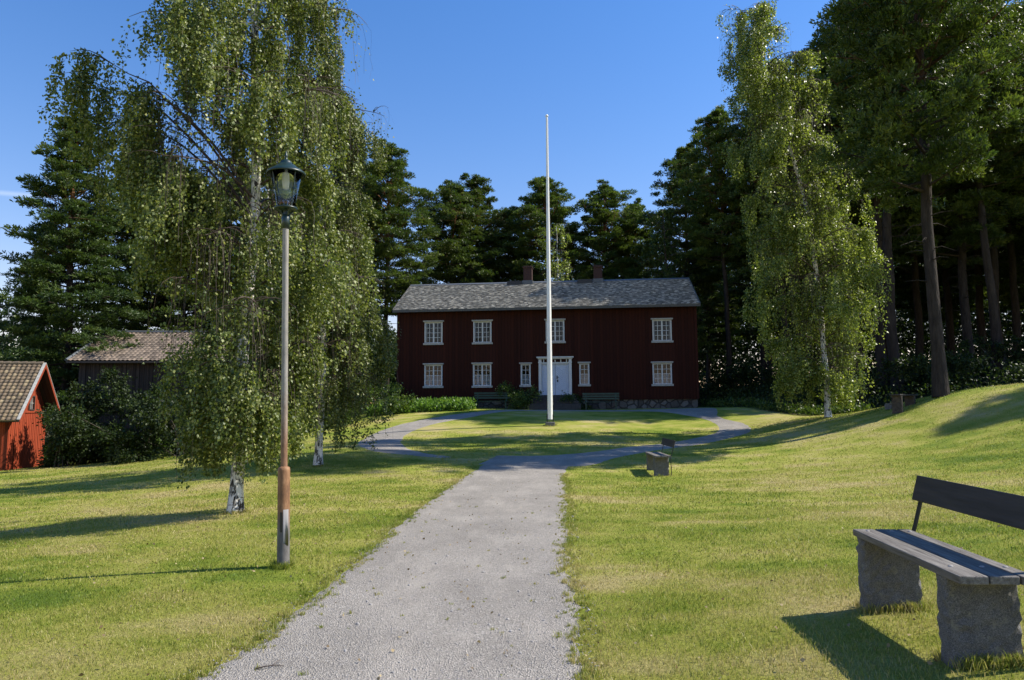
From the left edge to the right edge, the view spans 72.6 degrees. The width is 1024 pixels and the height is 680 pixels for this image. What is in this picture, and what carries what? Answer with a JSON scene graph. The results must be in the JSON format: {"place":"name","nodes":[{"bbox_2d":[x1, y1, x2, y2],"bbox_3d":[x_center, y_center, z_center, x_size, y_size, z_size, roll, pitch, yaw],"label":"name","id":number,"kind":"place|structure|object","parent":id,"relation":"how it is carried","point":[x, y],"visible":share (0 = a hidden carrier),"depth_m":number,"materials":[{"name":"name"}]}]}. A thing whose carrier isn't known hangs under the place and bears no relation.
{"place":"outdoors","nodes":[
{"label":"outdoors","id":0,"kind":"place"},
{"bbox_2d":[195,455,581,679],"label":"path","id":1,"kind":"structure","parent":0,"point":[537,478],"depth_m":5.75,"materials":[{"name":"grey gravel"}]},
{"bbox_2d":[254,659,283,669],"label":"twig","id":2,"kind":"object","parent":1,"relation":"on","point":[269,665],"visible":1,"depth_m":4.38,"materials":[{"name":"brown wood"}]},
{"bbox_2d":[0,373,1023,679],"bbox_3d":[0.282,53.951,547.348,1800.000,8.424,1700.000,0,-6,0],"label":"ground","id":3,"kind":"structure","parent":0,"point":[628,421],"depth_m":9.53,"materials":[{"name":"green plant"}]},
{"bbox_2d":[0,295,36,356],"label":"broadleaf tree","id":4,"kind":"object","parent":3,"relation":"on","point":[3,312],"visible":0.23,"depth_m":45.77,"materials":[{"name":"green plant"}]},
{"bbox_2d":[0,361,59,470],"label":"red shed","id":5,"kind":"structure","parent":3,"relation":"on","point":[27,390],"depth_m":31.25,"materials":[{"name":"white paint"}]},
{"bbox_2d":[28,396,35,410],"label":"window","id":6,"kind":"structure","parent":5,"relation":"in","point":[32,404],"depth_m":32.16,"materials":[{"name":"white paint"}]},
{"bbox_2d":[0,296,78,368],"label":"broadleaf tree","id":7,"kind":"object","parent":3,"relation":"on","point":[16,336],"visible":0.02,"depth_m":51.00,"materials":[{"name":"green plant"}]},
{"bbox_2d":[0,222,80,403],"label":"pine tree","id":8,"kind":"object","parent":3,"relation":"on","point":[46,251],"visible":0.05,"depth_m":46.69,"materials":[{"name":"green plant"}]},
{"bbox_2d":[32,405,100,467],"bbox_3d":[-19.476,4.188,30.433,2.988,2.842,2.353,0,-6,0],"label":"bush","id":9,"kind":"object","parent":3,"relation":"on","point":[57,452],"visible":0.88,"depth_m":30.08,"materials":[{"name":"green plant"}]},
{"bbox_2d":[0,106,148,407],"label":"pine tree","id":10,"kind":"object","parent":3,"relation":"on","point":[69,244],"visible":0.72,"depth_m":40.42,"materials":[{"name":"green plant"}]},
{"bbox_2d":[56,364,141,464],"bbox_3d":[-19.071,3.441,32.167,3.439,4.620,3.550,4,-7,-39],"label":"bush","id":11,"kind":"object","parent":3,"relation":"on","point":[109,375],"visible":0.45,"depth_m":31.85,"materials":[{"name":"green plant"}]},
{"bbox_2d":[35,392,180,464],"bbox_3d":[-16.759,3.783,29.929,3.198,3.121,6.108,-4,-7,30],"label":"bush","id":12,"kind":"object","parent":3,"relation":"on","point":[143,454],"visible":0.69,"depth_m":29.71,"materials":[{"name":"green plant"}]},
{"bbox_2d":[57,168,182,332],"bbox_3d":[-27.407,-3.213,50.963,10.334,20.780,10.004,-4,-7,31],"label":"pine tree","id":13,"kind":"object","parent":3,"relation":"on","point":[121,233],"visible":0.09,"depth_m":48.73,"materials":[{"name":"green plant"}]},
{"bbox_2d":[78,374,211,457],"bbox_3d":[-16.295,3.390,31.736,5.696,3.978,5.894,0,-6,0],"label":"bush","id":14,"kind":"object","parent":3,"relation":"on","point":[142,418],"visible":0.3,"depth_m":30.29,"materials":[{"name":"green plant"}]},
{"bbox_2d":[105,189,246,330],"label":"pine tree","id":15,"kind":"object","parent":3,"relation":"on","point":[159,313],"visible":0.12,"depth_m":46.34,"materials":[{"name":"green plant"}]},
{"bbox_2d":[65,331,316,441],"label":"old barn","id":16,"kind":"structure","parent":3,"relation":"on","point":[124,360],"depth_m":38.62,"materials":[{"name":"wood"}]},
{"bbox_2d":[44,400,372,458],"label":"undergrowth","id":17,"kind":"object","parent":3,"relation":"on","point":[159,441],"visible":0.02,"depth_m":35.62,"materials":[{"name":"green plant"}]},
{"bbox_2d":[37,0,382,513],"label":"birch tree","id":18,"kind":"object","parent":3,"relation":"on","point":[183,213],"visible":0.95,"depth_m":11.35,"materials":[{"name":"green plant"}]},
{"bbox_2d":[191,161,278,327],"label":"pine tree","id":19,"kind":"object","parent":3,"relation":"on","point":[237,225],"visible":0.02,"depth_m":51.41,"materials":[{"name":"green plant"}]},
{"bbox_2d":[197,173,317,458],"bbox_3d":[-7.739,-1.078,22.015,4.874,9.728,4.036,-5,-7,41],"label":"birch tree","id":20,"kind":"object","parent":3,"relation":"on","point":[265,197],"visible":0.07,"depth_m":22.16,"materials":[{"name":"green plant"}]},
{"bbox_2d":[266,151,305,563],"bbox_3d":[-2.401,0.284,7.363,0.416,4.716,0.416,-1,-6,0],"label":"street lamp","id":21,"kind":"object","parent":3,"relation":"on","point":[286,175],"visible":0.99,"depth_m":7.37,"materials":[{"name":"metal"}]},
{"bbox_2d":[232,186,344,343],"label":"pine tree","id":22,"kind":"object","parent":3,"relation":"on","point":[264,251],"visible":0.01,"depth_m":49.48,"materials":[{"name":"green plant"}]},
{"bbox_2d":[224,35,402,464],"bbox_3d":[-5.679,-2.877,20.488,4.865,12.928,4.660,0,-6,0],"label":"birch tree","id":23,"kind":"object","parent":3,"relation":"on","point":[350,209],"visible":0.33,"depth_m":20.13,"materials":[{"name":"green plant"}]},
{"bbox_2d":[293,373,348,432],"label":"bush","id":24,"kind":"object","parent":3,"relation":"on","point":[316,410],"depth_m":35.40,"materials":[{"name":"green plant"}]},
{"bbox_2d":[316,152,391,319],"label":"pine tree","id":25,"kind":"object","parent":3,"relation":"on","point":[337,180],"visible":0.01,"depth_m":54.88,"materials":[{"name":"green plant"}]},
{"bbox_2d":[303,366,419,424],"bbox_3d":[-9.191,2.696,37.492,6.839,3.678,6.422,-3,-6,29],"label":"bush","id":26,"kind":"object","parent":3,"relation":"on","point":[394,398],"visible":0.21,"depth_m":37.39,"materials":[{"name":"green plant"}]},
{"bbox_2d":[355,381,408,402],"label":"bush","id":27,"kind":"object","parent":3,"relation":"on","point":[391,389],"visible":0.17,"depth_m":41.21,"materials":[{"name":"green plant"}]},
{"bbox_2d":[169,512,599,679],"bbox_3d":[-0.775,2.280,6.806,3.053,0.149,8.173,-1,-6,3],"label":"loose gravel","id":28,"kind":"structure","parent":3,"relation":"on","point":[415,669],"depth_m":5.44,"materials":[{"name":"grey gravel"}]},
{"bbox_2d":[161,472,615,679],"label":"weed tufts","id":29,"kind":"object","parent":3,"relation":"on","point":[585,675],"visible":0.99,"depth_m":5.90,"materials":[{"name":"green plant"}]},
{"bbox_2d":[340,138,443,395],"bbox_3d":[-9.331,-4.839,51.418,8.468,20.033,8.198,-3,-6,28],"label":"pine tree","id":30,"kind":"object","parent":3,"relation":"on","point":[397,215],"visible":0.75,"depth_m":50.67,"materials":[{"name":"green plant"}]},
{"bbox_2d":[365,395,479,416],"bbox_3d":[-5.089,3.763,39.732,6.423,1.268,3.204,0,-6,0],"label":"flower bed","id":31,"kind":"object","parent":3,"relation":"on","point":[425,404],"visible":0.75,"depth_m":38.72,"materials":[{"name":"green plant"}]},
{"bbox_2d":[400,179,509,290],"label":"pine tree","id":32,"kind":"object","parent":3,"relation":"on","point":[454,195],"visible":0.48,"depth_m":57.48,"materials":[{"name":"green plant"}]},
{"bbox_2d":[433,172,522,282],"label":"pine tree","id":33,"kind":"object","parent":3,"relation":"on","point":[490,222],"visible":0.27,"depth_m":60.90,"materials":[{"name":"green plant"}]},
{"bbox_2d":[474,392,509,408],"bbox_3d":[-1.197,3.547,40.607,2.100,1.010,0.535,-1,-6,6],"label":"garden bench","id":34,"kind":"object","parent":3,"relation":"on","point":[477,395],"visible":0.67,"depth_m":40.80,"materials":[{"name":"green paint"}]},
{"bbox_2d":[0,262,1023,405],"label":"woodland","id":35,"kind":"object","parent":3,"relation":"on","point":[906,331],"visible":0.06,"depth_m":81.40,"materials":[{"name":"green plant"}]},
{"bbox_2d":[1,441,1023,679],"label":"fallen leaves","id":36,"kind":"object","parent":3,"relation":"on","point":[801,659],"visible":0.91,"depth_m":7.50,"materials":[{"name":"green plant"}]},
{"bbox_2d":[486,207,539,282],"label":"pine tree","id":37,"kind":"object","parent":3,"relation":"on","point":[512,240],"visible":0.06,"depth_m":62.57,"materials":[{"name":"green plant"}]},
{"bbox_2d":[491,381,543,408],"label":"bush","id":38,"kind":"object","parent":3,"relation":"on","point":[517,403],"visible":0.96,"depth_m":40.28,"materials":[{"name":"green plant"}]},
{"bbox_2d":[392,265,700,409],"bbox_3d":[2.264,0.319,45.075,18.388,10.560,9.634,-1,-6,6],"label":"farmhouse","id":39,"kind":"object","parent":3,"relation":"on","point":[633,343],"visible":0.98,"depth_m":41.85,"materials":[{"name":"red paint"}]},
{"bbox_2d":[423,320,443,344],"bbox_3d":[-4.789,-0.436,42.637,1.290,1.499,0.287,-1,-6,6],"label":"window","id":40,"kind":"structure","parent":39,"relation":"in","point":[434,330],"depth_m":42.61,"materials":[{"name":"white paint"}]},
{"bbox_2d":[423,363,443,387],"bbox_3d":[-4.772,2.169,42.377,1.290,1.505,0.287,-1,-6,6],"label":"window","id":41,"kind":"structure","parent":39,"relation":"in","point":[432,371],"depth_m":42.35,"materials":[{"name":"white paint"}]},
{"bbox_2d":[471,362,492,387],"bbox_3d":[-1.788,2.121,42.043,1.290,1.515,0.288,-1,-6,6],"label":"window","id":42,"kind":"structure","parent":39,"relation":"in","point":[481,371],"depth_m":42.02,"materials":[{"name":"white paint"}]},
{"bbox_2d":[472,320,492,344],"bbox_3d":[-1.782,-0.474,42.299,1.290,1.489,0.288,-1,-6,6],"label":"window","id":43,"kind":"structure","parent":39,"relation":"in","point":[482,331],"depth_m":42.28,"materials":[{"name":"white paint"}]},
{"bbox_2d":[519,362,531,386],"bbox_3d":[0.820,2.081,41.704,0.770,1.466,0.189,-1,-6,6],"label":"window","id":44,"kind":"structure","parent":39,"relation":"in","point":[525,366],"depth_m":41.72,"materials":[{"name":"white paint"}]},
{"bbox_2d":[542,364,554,394],"bbox_3d":[2.175,2.356,41.587,0.804,1.848,0.066,-1,-6,6],"label":"door","id":45,"kind":"structure","parent":39,"relation":"in","point":[544,366],"depth_m":41.56,"materials":[{"name":"white paint"}]},
{"bbox_2d":[544,318,565,343],"bbox_3d":[2.595,-0.530,41.811,1.290,1.475,0.288,-1,-6,6],"label":"window","id":46,"kind":"structure","parent":39,"relation":"in","point":[557,330],"depth_m":41.77,"materials":[{"name":"white paint"}]},
{"bbox_2d":[555,364,568,394],"bbox_3d":[2.987,2.339,41.459,0.804,1.848,0.141,-1,-6,6],"label":"door","id":47,"kind":"structure","parent":39,"relation":"in","point":[561,370],"depth_m":41.47,"materials":[{"name":"white paint"}]},
{"bbox_2d":[578,362,590,385],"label":"window","id":48,"kind":"structure","parent":39,"relation":"in","point":[583,366],"depth_m":41.34,"materials":[{"name":"white paint"}]},
{"bbox_2d":[651,318,672,342],"bbox_3d":[8.848,-0.561,41.109,1.290,1.454,0.288,-1,-6,6],"label":"window","id":49,"kind":"structure","parent":39,"relation":"in","point":[661,327],"depth_m":41.08,"materials":[{"name":"white paint"}]},
{"bbox_2d":[651,361,673,385],"bbox_3d":[8.802,1.982,40.862,1.290,1.440,0.287,-1,-6,6],"label":"window","id":50,"kind":"structure","parent":39,"relation":"in","point":[662,372],"depth_m":40.84,"materials":[{"name":"white paint"}]},
{"bbox_2d":[496,175,600,280],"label":"pine tree","id":51,"kind":"object","parent":3,"relation":"on","point":[530,213],"visible":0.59,"depth_m":58.72,"materials":[{"name":"green plant"}]},
{"bbox_2d":[545,114,554,425],"bbox_3d":[1.654,-3.167,31.504,0.400,14.579,0.340,0,-6,0],"label":"flagpole","id":52,"kind":"object","parent":3,"relation":"on","point":[550,414],"visible":0.94,"depth_m":31.27,"materials":[{"name":"metal"}]},
{"bbox_2d":[538,223,574,280],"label":"birch tree","id":53,"kind":"object","parent":3,"relation":"on","point":[557,229],"visible":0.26,"depth_m":51.90,"materials":[{"name":"green plant"}]},
{"bbox_2d":[557,390,593,409],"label":"bush","id":54,"kind":"object","parent":3,"relation":"on","point":[572,397],"visible":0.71,"depth_m":40.10,"materials":[{"name":"green plant"}]},
{"bbox_2d":[582,393,618,409],"bbox_3d":[5.092,3.530,39.898,2.100,1.010,0.535,-1,-6,6],"label":"garden bench","id":55,"kind":"object","parent":3,"relation":"on","point":[615,395],"visible":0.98,"depth_m":40.11,"materials":[{"name":"green paint"}]},
{"bbox_2d":[551,179,657,280],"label":"pine tree","id":56,"kind":"object","parent":3,"relation":"on","point":[600,221],"visible":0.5,"depth_m":58.66,"materials":[{"name":"green plant"}]},
{"bbox_2d":[219,424,1023,671],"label":"long grass","id":57,"kind":"structure","parent":3,"relation":"on","point":[980,662],"depth_m":3.83,"materials":[{"name":"green plant"}]},
{"bbox_2d":[595,197,663,278],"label":"pine tree","id":58,"kind":"object","parent":3,"relation":"on","point":[644,233],"visible":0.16,"depth_m":59.83,"materials":[{"name":"green plant"}]},
{"bbox_2d":[645,438,674,475],"bbox_3d":[3.840,3.106,18.044,0.540,1.070,1.684,0,-6,2],"label":"bench","id":59,"kind":"object","parent":3,"relation":"on","point":[657,462],"visible":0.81,"depth_m":17.46,"materials":[{"name":"stone"}]},
{"bbox_2d":[639,207,713,358],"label":"pine tree","id":60,"kind":"object","parent":3,"relation":"on","point":[664,271],"visible":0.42,"depth_m":49.94,"materials":[{"name":"green plant"}]},
{"bbox_2d":[634,140,735,327],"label":"pine tree","id":61,"kind":"object","parent":3,"relation":"on","point":[706,280],"visible":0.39,"depth_m":55.02,"materials":[{"name":"green plant"}]},
{"bbox_2d":[681,226,744,383],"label":"pine tree","id":62,"kind":"object","parent":3,"relation":"on","point":[712,314],"visible":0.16,"depth_m":76.82,"materials":[{"name":"green plant"}]},
{"bbox_2d":[670,104,767,385],"bbox_3d":[14.984,-6.403,49.023,6.100,21.142,7.051,-5,-7,37],"label":"pine tree","id":63,"kind":"object","parent":3,"relation":"on","point":[706,195],"visible":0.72,"depth_m":48.28,"materials":[{"name":"green plant"}]},
{"bbox_2d":[699,356,777,404],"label":"bush","id":64,"kind":"object","parent":3,"relation":"on","point":[745,373],"visible":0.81,"depth_m":43.39,"materials":[{"name":"green plant"}]},
{"bbox_2d":[711,136,791,380],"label":"pine tree","id":65,"kind":"object","parent":3,"relation":"on","point":[740,265],"visible":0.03,"depth_m":52.09,"materials":[{"name":"green plant"}]},
{"bbox_2d":[713,226,806,372],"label":"pine tree","id":66,"kind":"object","parent":3,"relation":"on","point":[739,301],"visible":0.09,"depth_m":70.66,"materials":[{"name":"green plant"}]},
{"bbox_2d":[723,354,822,401],"bbox_3d":[15.856,2.441,43.093,5.070,3.039,6.902,4,-7,-39],"label":"bush","id":67,"kind":"object","parent":3,"relation":"on","point":[769,375],"visible":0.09,"depth_m":42.49,"materials":[{"name":"green plant"}]},
{"bbox_2d":[714,58,838,364],"bbox_3d":[17.508,-7.542,45.906,7.722,22.644,7.976,0,-6,-4],"label":"pine tree","id":68,"kind":"object","parent":3,"relation":"on","point":[743,240],"visible":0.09,"depth_m":45.78,"materials":[{"name":"green plant"}]},
{"bbox_2d":[698,397,874,415],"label":"tall grass","id":69,"kind":"structure","parent":3,"relation":"on","point":[809,411],"depth_m":33.67,"materials":[{"name":"green plant"}]},
{"bbox_2d":[736,261,865,358],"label":"pine tree","id":70,"kind":"object","parent":3,"relation":"on","point":[750,280],"visible":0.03,"depth_m":67.03,"materials":[{"name":"green plant"}]},
{"bbox_2d":[754,209,853,365],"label":"pine tree","id":71,"kind":"object","parent":3,"relation":"on","point":[802,285],"depth_m":56.34,"materials":[{"name":"green plant"}]},
{"bbox_2d":[715,0,893,416],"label":"birch tree","id":72,"kind":"object","parent":3,"relation":"on","point":[773,136],"visible":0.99,"depth_m":27.99,"materials":[{"name":"green plant"}]},
{"bbox_2d":[759,344,872,390],"bbox_3d":[20.159,1.715,46.620,7.412,3.752,5.407,3,-7,-29],"label":"bush","id":73,"kind":"object","parent":3,"relation":"on","point":[814,356],"visible":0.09,"depth_m":46.23,"materials":[{"name":"green plant"}]},
{"bbox_2d":[768,48,916,373],"bbox_3d":[22.475,-8.622,46.815,11.397,23.674,11.773,3,-6,-26],"label":"pine tree","id":74,"kind":"object","parent":3,"relation":"on","point":[856,217],"visible":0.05,"depth_m":44.44,"materials":[{"name":"green plant"}]},
{"bbox_2d":[790,349,930,408],"bbox_3d":[17.491,2.122,35.971,5.946,2.868,6.843,0,-6,0],"label":"bush","id":75,"kind":"object","parent":3,"relation":"on","point":[899,366],"visible":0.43,"depth_m":34.27,"materials":[{"name":"green plant"}]},
{"bbox_2d":[698,354,1023,409],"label":"undergrowth","id":76,"kind":"object","parent":3,"relation":"on","point":[702,386],"visible":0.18,"depth_m":34.91,"materials":[{"name":"green plant"}]},
{"bbox_2d":[774,4,973,396],"bbox_3d":[20.320,-9.195,40.074,10.469,24.849,9.056,-3,-6,21],"label":"pine tree","id":77,"kind":"object","parent":3,"relation":"on","point":[879,353],"visible":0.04,"depth_m":39.12,"materials":[{"name":"green plant"}]},
{"bbox_2d":[792,0,982,396],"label":"pine tree","id":78,"kind":"object","parent":3,"relation":"on","point":[891,335],"visible":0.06,"depth_m":37.60,"materials":[{"name":"green plant"}]},
{"bbox_2d":[855,228,936,361],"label":"pine tree","id":79,"kind":"object","parent":3,"relation":"on","point":[901,285],"visible":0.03,"depth_m":59.75,"materials":[{"name":"green plant"}]},
{"bbox_2d":[873,196,933,356],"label":"pine tree","id":80,"kind":"object","parent":3,"relation":"on","point":[919,339],"depth_m":50.21,"materials":[{"name":"brown plant"}]},
{"bbox_2d":[889,394,917,413],"bbox_3d":[12.925,2.103,22.951,1.384,0.627,0.335,4,-7,-38],"label":"bench","id":81,"kind":"object","parent":3,"relation":"on","point":[897,403],"visible":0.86,"depth_m":22.65,"materials":[{"name":"grey stone"}]},
{"bbox_2d":[809,0,1023,397],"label":"pine tree","id":82,"kind":"object","parent":3,"relation":"on","point":[953,92],"visible":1,"depth_m":23.07,"materials":[{"name":"green plant"}]},
{"bbox_2d":[888,352,968,393],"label":"bush","id":83,"kind":"object","parent":3,"relation":"on","point":[920,378],"visible":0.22,"depth_m":37.30,"materials":[{"name":"green plant"}]},
{"bbox_2d":[853,475,1023,667],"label":"bench","id":84,"kind":"object","parent":3,"relation":"on","point":[978,604],"visible":0.88,"depth_m":3.93,"materials":[{"name":"stone"}]},
{"bbox_2d":[884,243,1001,342],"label":"pine tree","id":85,"kind":"object","parent":3,"relation":"on","point":[904,296],"visible":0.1,"depth_m":65.57,"materials":[{"name":"green plant"}]},
{"bbox_2d":[892,220,1002,353],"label":"pine tree","id":86,"kind":"object","parent":3,"relation":"on","point":[949,319],"visible":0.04,"depth_m":55.56,"materials":[{"name":"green plant"}]},
{"bbox_2d":[891,6,1023,356],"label":"pine tree","id":87,"kind":"object","parent":3,"relation":"on","point":[967,238],"visible":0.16,"depth_m":39.68,"materials":[{"name":"green plant"}]},
{"bbox_2d":[910,0,1023,380],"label":"pine tree","id":88,"kind":"object","parent":3,"relation":"on","point":[1000,90],"visible":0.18,"depth_m":37.43,"materials":[{"name":"green plant"}]},
{"bbox_2d":[953,202,989,362],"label":"pine tree","id":89,"kind":"object","parent":3,"relation":"on","point":[980,319],"depth_m":52.48,"materials":[{"name":"brown plant"}]},
{"bbox_2d":[922,345,1023,391],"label":"bush","id":90,"kind":"object","parent":3,"relation":"on","point":[969,362],"visible":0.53,"depth_m":33.21,"materials":[{"name":"green plant"}]},
{"bbox_2d":[949,331,1023,381],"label":"bush","id":91,"kind":"object","parent":3,"relation":"on","point":[1018,354],"visible":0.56,"depth_m":36.29,"materials":[{"name":"green plant"}]},
{"bbox_2d":[950,201,1023,364],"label":"pine tree","id":92,"kind":"object","parent":3,"relation":"on","point":[1016,321],"depth_m":47.31,"materials":[{"name":"brown plant"}]},
{"bbox_2d":[953,1,1023,371],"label":"pine tree","id":93,"kind":"object","parent":3,"relation":"on","point":[1016,185],"visible":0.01,"depth_m":42.41,"materials":[{"name":"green plant"}]},
{"bbox_2d":[965,204,1023,302],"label":"pine tree","id":94,"kind":"object","parent":3,"relation":"on","point":[1019,244],"visible":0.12,"depth_m":50.16,"materials":[{"name":"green plant"}]},
{"bbox_2d":[966,246,1023,332],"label":"pine tree","id":95,"kind":"object","parent":3,"relation":"on","point":[1008,303],"visible":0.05,"depth_m":59.47,"materials":[{"name":"green plant"}]},
{"bbox_2d":[996,1,1023,240],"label":"pine tree","id":96,"kind":"object","parent":3,"relation":"on","point":[1020,218],"visible":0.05,"depth_m":42.57,"materials":[{"name":"green plant"}]},
{"bbox_2d":[0,0,1023,397],"label":"sky","id":97,"kind":"structure","parent":0,"point":[470,87],"materials":[{"name":"blue"}]},
{"bbox_2d":[358,408,750,465],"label":"path","id":98,"kind":"structure","parent":0,"point":[391,443],"depth_m":27.60,"materials":[{"name":"grey gravel"}]},
{"bbox_2d":[884,403,891,408],"bbox_3d":[13.070,2.275,23.915,0.526,0.210,0.369,0,-6,0],"label":"rock","id":99,"kind":"object","parent":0,"point":[887,405],"visible":0.47,"depth_m":23.82,"materials":[{"name":"stone"}]}
]}

